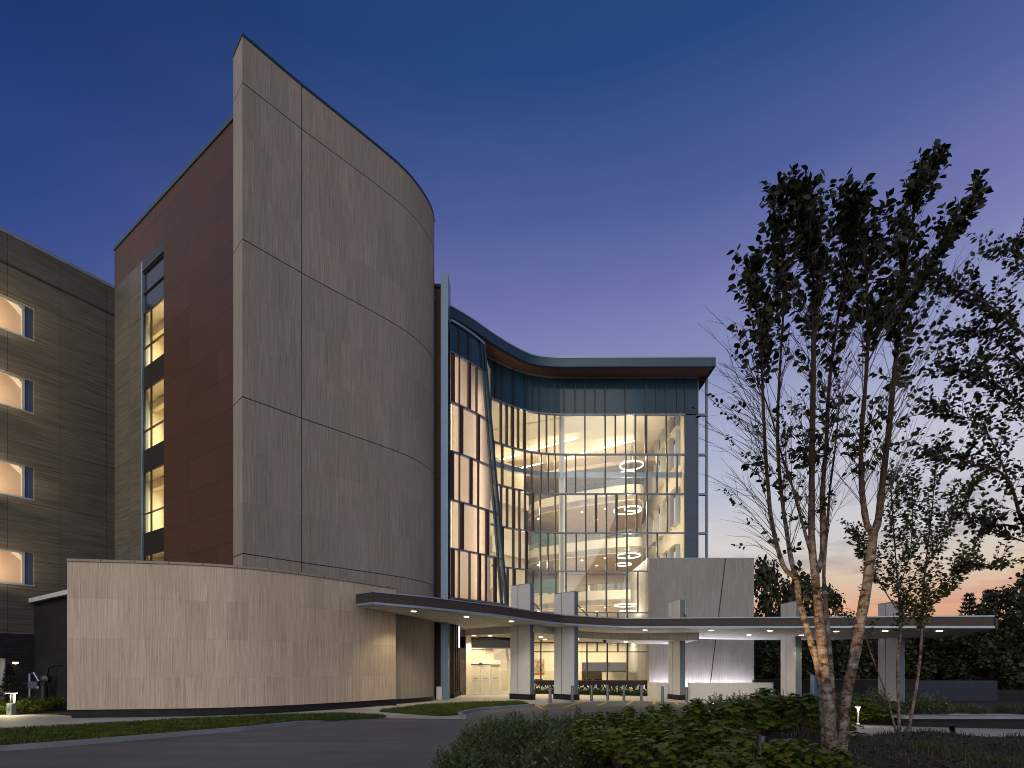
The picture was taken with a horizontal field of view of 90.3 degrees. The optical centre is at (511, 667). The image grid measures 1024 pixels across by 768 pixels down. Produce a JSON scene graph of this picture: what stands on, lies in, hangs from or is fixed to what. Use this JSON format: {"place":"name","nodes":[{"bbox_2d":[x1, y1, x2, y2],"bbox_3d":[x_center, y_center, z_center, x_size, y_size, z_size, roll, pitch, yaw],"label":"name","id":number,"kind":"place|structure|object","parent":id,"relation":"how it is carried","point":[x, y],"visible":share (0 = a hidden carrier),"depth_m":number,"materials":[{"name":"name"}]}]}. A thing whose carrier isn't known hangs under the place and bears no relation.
{"place":"outdoors","nodes":[
{"label":"outdoors","id":0,"kind":"place"},
{"bbox_2d":[0,712,385,744],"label":"lawn","id":1,"kind":"structure","parent":0,"point":[354,718],"depth_m":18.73,"materials":[{"name":"plant"}]},
{"bbox_2d":[0,694,725,727],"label":"pavement","id":2,"kind":"structure","parent":0,"point":[10,721],"depth_m":22.16,"materials":[{"name":"concrete"}]},
{"bbox_2d":[4,691,18,714],"bbox_3d":[-20.550,1.485,20.900,0.320,1.030,0.320,0,0,0],"label":"square path light","id":3,"kind":"object","parent":2,"relation":"on","point":[11,707],"visible":0.9,"depth_m":20.88,"materials":[{"name":"metal"}]},
{"bbox_2d":[66,558,395,717],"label":"stone wall","id":4,"kind":"structure","parent":2,"relation":"on","point":[158,639],"depth_m":20.70,"materials":[{"name":"stone"}]},
{"bbox_2d":[509,583,541,699],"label":"canopy column","id":5,"kind":"structure","parent":2,"relation":"on","point":[522,658],"depth_m":31.20,"materials":[{"name":"concrete"}]},
{"bbox_2d":[355,591,997,643],"bbox_3d":[8.729,-2.630,30.977,32.238,1.741,16.246,0,0,0],"label":"entrance canopy","id":6,"kind":"object","parent":5,"relation":"attached to","point":[476,619],"visible":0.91,"depth_m":28.59,"materials":[{"name":"grey metal"}]},
{"bbox_2d":[553,591,587,699],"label":"canopy column","id":7,"kind":"structure","parent":2,"relation":"on","point":[565,657],"depth_m":31.50,"materials":[{"name":"concrete"}]},
{"bbox_2d":[667,599,685,699],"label":"canopy column","id":8,"kind":"structure","parent":2,"relation":"on","point":[676,667],"depth_m":34.19,"materials":[{"name":"concrete"}]},
{"bbox_2d":[648,682,772,699],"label":"planter wall","id":9,"kind":"structure","parent":2,"relation":"on","point":[701,690],"depth_m":35.40,"materials":[{"name":"white concrete"}]},
{"bbox_2d":[780,601,800,696],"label":"canopy column","id":10,"kind":"structure","parent":2,"relation":"on","point":[790,664],"depth_m":32.97,"materials":[{"name":"concrete"}]},
{"bbox_2d":[878,601,905,705],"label":"canopy column","id":11,"kind":"structure","parent":2,"relation":"on","point":[887,650],"depth_m":31.40,"materials":[{"name":"concrete"}]},
{"bbox_2d":[0,701,896,767],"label":"road","id":12,"kind":"structure","parent":0,"point":[387,743],"depth_m":12.44,"materials":[{"name":"grey asphalt"}]},
{"bbox_2d":[379,700,528,715],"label":"grass","id":13,"kind":"structure","parent":0,"point":[434,707],"depth_m":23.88,"materials":[{"name":"green plant"}]},
{"bbox_2d":[0,0,1023,633],"label":"sky","id":14,"kind":"structure","parent":0,"point":[589,172],"materials":[{"name":"blue"}]},
{"bbox_2d":[26,689,998,718],"bbox_3d":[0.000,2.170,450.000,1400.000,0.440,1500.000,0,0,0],"label":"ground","id":15,"kind":"structure","parent":0,"point":[375,718],"depth_m":21.30,"materials":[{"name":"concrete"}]},
{"bbox_2d":[0,705,70,714],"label":"planting bed soil","id":16,"kind":"structure","parent":15,"relation":"on","point":[64,712],"depth_m":22.09,"materials":[{"name":"brown soil"}]},
{"bbox_2d":[0,663,22,705],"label":"conifer shrub","id":17,"kind":"object","parent":16,"relation":"on","point":[10,674],"visible":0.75,"depth_m":24.34,"materials":[{"name":"green plant"}]},
{"bbox_2d":[21,664,63,700],"bbox_3d":[-22.775,0.870,24.876,2.326,2.160,0.375,0,0,2],"label":"gas meter","id":18,"kind":"object","parent":16,"relation":"on","point":[44,680],"visible":0.92,"depth_m":24.84,"materials":[{"name":"metal"}]},
{"bbox_2d":[29,590,66,707],"bbox_3d":[-20.242,-0.760,26.814,9.046,5.820,5.628,0,0,33],"label":"brick annex","id":19,"kind":"object","parent":15,"relation":"on","point":[50,629],"visible":0.35,"depth_m":25.57,"materials":[{"name":"black brick"}]},
{"bbox_2d":[0,226,114,702],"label":"grey wing","id":20,"kind":"structure","parent":15,"relation":"on","point":[57,315],"depth_m":27.57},
{"bbox_2d":[0,295,34,341],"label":"window","id":21,"kind":"structure","parent":20,"relation":"in","point":[15,318],"depth_m":26.88,"materials":[{"name":"glass"}]},
{"bbox_2d":[0,371,34,414],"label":"window","id":22,"kind":"structure","parent":20,"relation":"in","point":[16,392],"depth_m":26.88,"materials":[{"name":"glass"}]},
{"bbox_2d":[0,460,34,500],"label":"window","id":23,"kind":"structure","parent":20,"relation":"in","point":[16,480],"depth_m":26.88,"materials":[{"name":"glass"}]},
{"bbox_2d":[0,549,34,586],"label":"window","id":24,"kind":"structure","parent":20,"relation":"in","point":[16,567],"depth_m":26.88,"materials":[{"name":"glass"}]},
{"bbox_2d":[0,720,325,750],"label":"kerb","id":25,"kind":"structure","parent":15,"relation":"on","point":[12,747],"depth_m":13.80,"materials":[{"name":"concrete"}]},
{"bbox_2d":[113,114,233,564],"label":"brown wing","id":26,"kind":"structure","parent":15,"relation":"on","point":[173,390],"depth_m":25.76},
{"bbox_2d":[143,296,163,368],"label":"window","id":27,"kind":"structure","parent":26,"relation":"in","point":[155,314],"depth_m":28.17,"materials":[{"name":"glass"}]},
{"bbox_2d":[143,376,163,451],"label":"window","id":28,"kind":"structure","parent":26,"relation":"in","point":[155,430],"depth_m":28.62,"materials":[{"name":"glass"}]},
{"bbox_2d":[143,463,163,534],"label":"window","id":29,"kind":"structure","parent":26,"relation":"in","point":[155,513],"depth_m":28.96,"materials":[{"name":"glass"}]},
{"bbox_2d":[143,550,163,560],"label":"window","id":30,"kind":"structure","parent":26,"relation":"in","point":[156,556],"depth_m":28.12,"materials":[{"name":"glass"}]},
{"bbox_2d":[233,33,434,703],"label":"stone tower","id":31,"kind":"structure","parent":15,"relation":"on","point":[333,342],"depth_m":24.80,"materials":[{"name":"stone"}]},
{"bbox_2d":[434,272,450,699],"bbox_3d":[-4.440,-11.150,32.275,1.020,26.300,2.350,0,0,0],"label":"metal fin","id":32,"kind":"object","parent":15,"relation":"on","point":[442,630],"visible":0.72,"depth_m":31.51,"materials":[{"name":"grey metal"}]},
{"bbox_2d":[451,624,510,697],"bbox_3d":[-2.837,-1.125,36.120,3.071,6.250,7.067,0,0,39],"label":"entrance vestibule","id":33,"kind":"object","parent":15,"relation":"on","point":[485,679],"visible":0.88,"depth_m":37.12,"materials":[{"name":"beige glass"}]},
{"bbox_2d":[471,665,480,693],"bbox_3d":[-2.628,0.846,37.125,0.663,2.148,0.050,0,0,0],"label":"door leaf","id":34,"kind":"structure","parent":33,"relation":"in","point":[475,669],"depth_m":37.12,"materials":[{"name":"white metal"}]},
{"bbox_2d":[481,665,489,693],"bbox_3d":[-1.936,0.846,37.125,0.688,2.148,0.050,0,0,0],"label":"door leaf","id":35,"kind":"structure","parent":33,"relation":"in","point":[485,669],"depth_m":37.12,"materials":[{"name":"white metal"}]},
{"bbox_2d":[490,665,499,693],"bbox_3d":[-1.231,0.846,37.185,0.688,2.148,0.050,0,0,0],"label":"door leaf","id":36,"kind":"structure","parent":33,"relation":"in","point":[494,669],"depth_m":37.18,"materials":[{"name":"white metal"}]},
{"bbox_2d":[458,704,534,717],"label":"kerb","id":37,"kind":"structure","parent":15,"relation":"on","point":[461,714],"depth_m":23.59,"materials":[{"name":"concrete"}]},
{"bbox_2d":[434,297,715,694],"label":"glass atrium","id":38,"kind":"object","parent":15,"relation":"on","point":[568,432],"visible":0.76,"depth_m":40.08,"materials":[{"name":"glass"}]},
{"bbox_2d":[449,319,507,605],"bbox_3d":[-2.085,-12.910,34.511,3.694,17.260,6.228,0,0,0],"label":"glass bay","id":39,"kind":"object","parent":38,"relation":"attached to","point":[472,463],"visible":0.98,"depth_m":33.80,"materials":[{"name":"glass"}]},
{"bbox_2d":[534,642,646,680],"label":"lobby window","id":40,"kind":"structure","parent":38,"relation":"in","point":[540,651],"depth_m":39.22,"materials":[{"name":"clear glass"}]},
{"bbox_2d":[608,662,625,671],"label":"wall cabinet","id":41,"kind":"object","parent":38,"relation":"on","point":[617,666],"depth_m":46.05,"materials":[{"name":"wood"}]},
{"bbox_2d":[602,672,635,679],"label":"reception desk","id":42,"kind":"object","parent":38,"relation":"on","point":[619,675],"visible":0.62,"depth_m":42.88,"materials":[{"name":"white metal"}]},
{"bbox_2d":[623,558,754,693],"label":"wall","id":43,"kind":"structure","parent":15,"relation":"on","point":[713,587],"depth_m":38.80,"materials":[{"name":"stone"}]},
{"bbox_2d":[443,725,1023,767],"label":"mulch bed","id":44,"kind":"object","parent":15,"relation":"on","point":[920,758],"visible":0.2,"depth_m":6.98,"materials":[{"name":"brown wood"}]},
{"bbox_2d":[429,738,467,767],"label":"evergreen shrub","id":45,"kind":"object","parent":44,"relation":"on","point":[438,756],"visible":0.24,"depth_m":7.98,"materials":[{"name":"green plant"}]},
{"bbox_2d":[435,740,485,767],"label":"evergreen shrub","id":46,"kind":"object","parent":44,"relation":"on","point":[458,759],"visible":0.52,"depth_m":6.98,"materials":[{"name":"green plant"}]},
{"bbox_2d":[451,720,496,765],"bbox_3d":[-0.517,1.253,8.182,0.841,0.810,0.937,0,0,20],"label":"evergreen shrub","id":47,"kind":"object","parent":44,"relation":"on","point":[467,740],"visible":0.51,"depth_m":8.15,"materials":[{"name":"green plant"}]},
{"bbox_2d":[450,738,517,767],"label":"evergreen shrub","id":48,"kind":"object","parent":44,"relation":"on","point":[489,764],"visible":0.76,"depth_m":6.42,"materials":[{"name":"green plant"}]},
{"bbox_2d":[472,713,516,738],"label":"evergreen shrub","id":49,"kind":"object","parent":44,"relation":"on","point":[487,724],"visible":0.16,"depth_m":9.71,"materials":[{"name":"green plant"}]},
{"bbox_2d":[477,712,538,766],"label":"evergreen shrub","id":50,"kind":"object","parent":44,"relation":"on","point":[509,737],"visible":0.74,"depth_m":7.77,"materials":[{"name":"green plant"}]},
{"bbox_2d":[487,742,547,767],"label":"evergreen shrub","id":51,"kind":"object","parent":44,"relation":"on","point":[504,764],"visible":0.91,"depth_m":6.20,"materials":[{"name":"green plant"}]},
{"bbox_2d":[515,711,571,764],"bbox_3d":[0.516,1.112,8.000,0.893,0.859,0.996,0,0,-30],"label":"evergreen shrub","id":52,"kind":"object","parent":44,"relation":"on","point":[539,734],"visible":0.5,"depth_m":7.91,"materials":[{"name":"green plant"}]},
{"bbox_2d":[515,729,581,767],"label":"evergreen shrub","id":53,"kind":"object","parent":44,"relation":"on","point":[548,760],"visible":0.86,"depth_m":6.55,"materials":[{"name":"green plant"}]},
{"bbox_2d":[541,717,577,744],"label":"evergreen shrub","id":54,"kind":"object","parent":44,"relation":"on","point":[569,737],"visible":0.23,"depth_m":9.15,"materials":[{"name":"green plant"}]},
{"bbox_2d":[542,732,596,767],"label":"evergreen shrub","id":55,"kind":"object","parent":44,"relation":"on","point":[583,758],"visible":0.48,"depth_m":7.18,"materials":[{"name":"green plant"}]},
{"bbox_2d":[555,705,590,736],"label":"evergreen shrub","id":56,"kind":"object","parent":44,"relation":"on","point":[576,716],"visible":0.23,"depth_m":10.92,"materials":[{"name":"green plant"}]},
{"bbox_2d":[567,719,609,737],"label":"hydrangea shrub","id":57,"kind":"object","parent":44,"relation":"on","point":[597,723],"visible":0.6,"depth_m":8.95,"materials":[{"name":"green plant"}]},
{"bbox_2d":[570,726,630,767],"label":"hydrangea shrub","id":58,"kind":"object","parent":44,"relation":"on","point":[589,735],"visible":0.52,"depth_m":7.30,"materials":[{"name":"green plant"}]},
{"bbox_2d":[595,720,649,745],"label":"hydrangea shrub","id":59,"kind":"object","parent":44,"relation":"on","point":[626,728],"visible":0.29,"depth_m":8.18,"materials":[{"name":"green plant"}]},
{"bbox_2d":[591,728,658,767],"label":"hydrangea shrub","id":60,"kind":"object","parent":44,"relation":"on","point":[613,743],"visible":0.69,"depth_m":6.49,"materials":[{"name":"green plant"}]},
{"bbox_2d":[603,706,648,727],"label":"hydrangea shrub","id":61,"kind":"object","parent":44,"relation":"on","point":[619,718],"visible":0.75,"depth_m":10.37,"materials":[{"name":"green plant"}]},
{"bbox_2d":[614,736,692,767],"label":"hydrangea shrub","id":62,"kind":"object","parent":44,"relation":"on","point":[666,750],"visible":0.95,"depth_m":5.98,"materials":[{"name":"green plant"}]},
{"bbox_2d":[636,702,679,727],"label":"hydrangea shrub","id":63,"kind":"object","parent":44,"relation":"on","point":[666,709],"visible":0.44,"depth_m":10.11,"materials":[{"name":"green plant"}]},
{"bbox_2d":[629,712,689,744],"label":"hydrangea shrub","id":64,"kind":"object","parent":44,"relation":"on","point":[646,728],"visible":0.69,"depth_m":7.85,"materials":[{"name":"green plant"}]},
{"bbox_2d":[649,721,723,766],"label":"hydrangea shrub","id":65,"kind":"object","parent":44,"relation":"on","point":[681,738],"visible":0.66,"depth_m":6.35,"materials":[{"name":"green plant"}]},
{"bbox_2d":[667,698,736,733],"bbox_3d":[3.034,0.810,8.180,1.159,0.651,1.156,0,0,-10],"label":"hydrangea shrub","id":66,"kind":"object","parent":44,"relation":"on","point":[696,707],"visible":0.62,"depth_m":8.04,"materials":[{"name":"green plant"}]},
{"bbox_2d":[686,719,761,760],"bbox_3d":[2.625,0.930,6.286,1.046,0.584,1.049,0,0,-26],"label":"hydrangea shrub","id":67,"kind":"object","parent":44,"relation":"on","point":[719,732],"visible":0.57,"depth_m":6.22,"materials":[{"name":"green plant"}]},
{"bbox_2d":[685,747,766,767],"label":"hydrangea shrub","id":68,"kind":"object","parent":44,"relation":"on","point":[719,760],"visible":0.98,"depth_m":4.79,"materials":[{"name":"green plant"}]},
{"bbox_2d":[699,698,771,737],"bbox_3d":[3.341,0.789,7.659,0.974,0.682,0.988,0,0,10],"label":"hydrangea shrub","id":69,"kind":"object","parent":44,"relation":"on","point":[745,711],"visible":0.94,"depth_m":7.51,"materials":[{"name":"green plant"}]},
{"bbox_2d":[711,738,786,767],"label":"hydrangea shrub","id":70,"kind":"object","parent":44,"relation":"on","point":[747,754],"visible":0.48,"depth_m":5.09,"materials":[{"name":"green plant"}]},
{"bbox_2d":[751,735,768,765],"bbox_3d":[2.529,0.951,5.201,0.179,0.526,0.122,0,0,0],"label":"garden spotlight","id":71,"kind":"object","parent":44,"relation":"on","point":[760,739],"visible":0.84,"depth_m":5.17,"materials":[{"name":"black metal"}]},
{"bbox_2d":[736,687,810,731],"bbox_3d":[4.095,0.683,8.107,1.216,0.754,1.220,0,0,33],"label":"hydrangea shrub","id":72,"kind":"object","parent":44,"relation":"on","point":[762,697],"visible":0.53,"depth_m":7.89,"materials":[{"name":"green plant"}]},
{"bbox_2d":[768,691,819,733],"bbox_3d":[4.483,0.715,7.830,1.040,0.674,1.025,0,0,26],"label":"hydrangea shrub","id":73,"kind":"object","parent":44,"relation":"on","point":[807,698],"visible":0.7,"depth_m":7.78,"materials":[{"name":"green plant"}]},
{"bbox_2d":[766,738,845,767],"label":"hydrangea shrub","id":74,"kind":"object","parent":44,"relation":"on","point":[788,753],"visible":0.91,"depth_m":4.88,"materials":[{"name":"green plant"}]},
{"bbox_2d":[793,702,863,731],"bbox_3d":[5.676,0.948,9.391,1.292,0.755,1.122,0,0,-18],"label":"hydrangea shrub","id":75,"kind":"object","parent":44,"relation":"on","point":[851,722],"visible":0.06,"depth_m":9.16,"materials":[{"name":"green plant"}]},
{"bbox_2d":[800,746,871,767],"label":"hydrangea shrub","id":76,"kind":"object","parent":44,"relation":"on","point":[843,754],"visible":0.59,"depth_m":4.94,"materials":[{"name":"green plant"}]},
{"bbox_2d":[684,139,993,753],"bbox_3d":[4.232,-2.880,6.461,3.948,8.006,1.811,0,0,-9],"label":"birch tree","id":77,"kind":"object","parent":44,"relation":"on","point":[850,226],"visible":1,"depth_m":6.42,"materials":[{"name":"green plant"}]},
{"bbox_2d":[836,431,1023,731],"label":"young tree","id":78,"kind":"object","parent":44,"relation":"on","point":[957,568],"visible":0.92,"depth_m":10.30,"materials":[{"name":"green plant"}]},
{"bbox_2d":[897,218,1023,542],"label":"leaning tree","id":79,"kind":"object","parent":44,"relation":"on","point":[952,368],"visible":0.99,"depth_m":8.21,"materials":[{"name":"green plant"}]},
{"bbox_2d":[754,613,780,678],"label":"deciduous tree","id":80,"kind":"object","parent":15,"relation":"on","point":[756,644],"visible":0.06,"depth_m":50.77,"materials":[{"name":"green plant"}]},
{"bbox_2d":[754,554,807,678],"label":"deciduous tree","id":81,"kind":"object","parent":15,"relation":"on","point":[765,575],"visible":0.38,"depth_m":56.91,"materials":[{"name":"green plant"}]},
{"bbox_2d":[754,616,814,678],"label":"deciduous tree","id":82,"kind":"object","parent":15,"relation":"on","point":[766,669],"visible":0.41,"depth_m":49.32,"materials":[{"name":"green plant"}]},
{"bbox_2d":[771,571,831,677],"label":"deciduous tree","id":83,"kind":"object","parent":15,"relation":"on","point":[806,583],"visible":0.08,"depth_m":58.57,"materials":[{"name":"green plant"}]},
{"bbox_2d":[807,583,847,677],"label":"deciduous tree","id":84,"kind":"object","parent":15,"relation":"on","point":[832,595],"visible":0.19,"depth_m":57.32,"materials":[{"name":"green plant"}]},
{"bbox_2d":[801,639,863,678],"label":"deciduous tree","id":85,"kind":"object","parent":15,"relation":"on","point":[838,650],"visible":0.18,"depth_m":48.21,"materials":[{"name":"green plant"}]},
{"bbox_2d":[834,639,877,678],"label":"deciduous tree","id":86,"kind":"object","parent":15,"relation":"on","point":[866,668],"visible":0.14,"depth_m":51.09,"materials":[{"name":"green plant"}]},
{"bbox_2d":[842,638,926,679],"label":"deciduous tree","id":87,"kind":"object","parent":15,"relation":"on","point":[866,652],"visible":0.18,"depth_m":50.37,"materials":[{"name":"green plant"}]},
{"bbox_2d":[752,679,1023,700],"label":"boundary wall","id":88,"kind":"structure","parent":15,"relation":"on","point":[969,690],"depth_m":36.15,"materials":[{"name":"concrete"}]},
{"bbox_2d":[876,637,953,680],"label":"deciduous tree","id":89,"kind":"object","parent":15,"relation":"on","point":[927,675],"visible":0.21,"depth_m":49.15,"materials":[{"name":"green plant"}]},
{"bbox_2d":[906,634,988,680],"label":"deciduous tree","id":90,"kind":"object","parent":15,"relation":"on","point":[944,644],"visible":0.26,"depth_m":48.30,"materials":[{"name":"green plant"}]},
{"bbox_2d":[893,715,1023,728],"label":"seat wall","id":91,"kind":"structure","parent":15,"relation":"on","point":[992,721],"depth_m":19.30,"materials":[{"name":"concrete"}]},
{"bbox_2d":[958,592,988,680],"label":"conifer tree","id":92,"kind":"object","parent":15,"relation":"on","point":[970,603],"visible":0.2,"depth_m":57.84,"materials":[{"name":"green plant"}]},
{"bbox_2d":[933,632,1015,680],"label":"deciduous tree","id":93,"kind":"object","parent":15,"relation":"on","point":[945,654],"visible":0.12,"depth_m":49.19,"materials":[{"name":"green plant"}]},
{"bbox_2d":[939,618,1023,689],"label":"deciduous tree","id":94,"kind":"object","parent":15,"relation":"on","point":[955,668],"visible":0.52,"depth_m":45.83,"materials":[{"name":"green plant"}]},
{"bbox_2d":[962,587,1023,689],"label":"deciduous tree","id":95,"kind":"object","parent":15,"relation":"on","point":[1007,600],"visible":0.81,"depth_m":44.72,"materials":[{"name":"green plant"}]},
{"bbox_2d":[998,569,1023,667],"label":"deciduous tree","id":96,"kind":"object","parent":15,"relation":"on","point":[1019,584],"visible":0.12,"depth_m":48.55,"materials":[{"name":"green plant"}]},
{"bbox_2d":[837,701,1023,723],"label":"planted terrace","id":97,"kind":"structure","parent":0,"point":[989,704],"depth_m":31.53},
{"bbox_2d":[852,687,881,708],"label":"evergreen shrub","id":98,"kind":"object","parent":97,"relation":"on","point":[869,693],"visible":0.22,"depth_m":23.30,"materials":[{"name":"green plant"}]},
{"bbox_2d":[850,698,889,721],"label":"hydrangea shrub","id":99,"kind":"object","parent":97,"relation":"on","point":[866,704],"visible":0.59,"depth_m":20.35,"materials":[{"name":"green plant"}]},
{"bbox_2d":[865,687,896,709],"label":"evergreen shrub","id":100,"kind":"object","parent":97,"relation":"on","point":[882,697],"visible":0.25,"depth_m":23.77,"materials":[{"name":"green plant"}]},
{"bbox_2d":[865,702,903,721],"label":"hydrangea shrub","id":101,"kind":"object","parent":97,"relation":"on","point":[879,715],"visible":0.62,"depth_m":20.10,"materials":[{"name":"green plant"}]},
{"bbox_2d":[900,692,935,714],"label":"evergreen shrub","id":102,"kind":"object","parent":97,"relation":"on","point":[920,706],"visible":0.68,"depth_m":23.81,"materials":[{"name":"green plant"}]},
{"bbox_2d":[916,690,954,714],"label":"evergreen shrub","id":103,"kind":"object","parent":97,"relation":"on","point":[937,708],"visible":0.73,"depth_m":23.68,"materials":[{"name":"green plant"}]},
{"bbox_2d":[849,726,1023,736],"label":"garden path","id":104,"kind":"structure","parent":0,"point":[871,730],"depth_m":18.20,"materials":[{"name":"concrete"}]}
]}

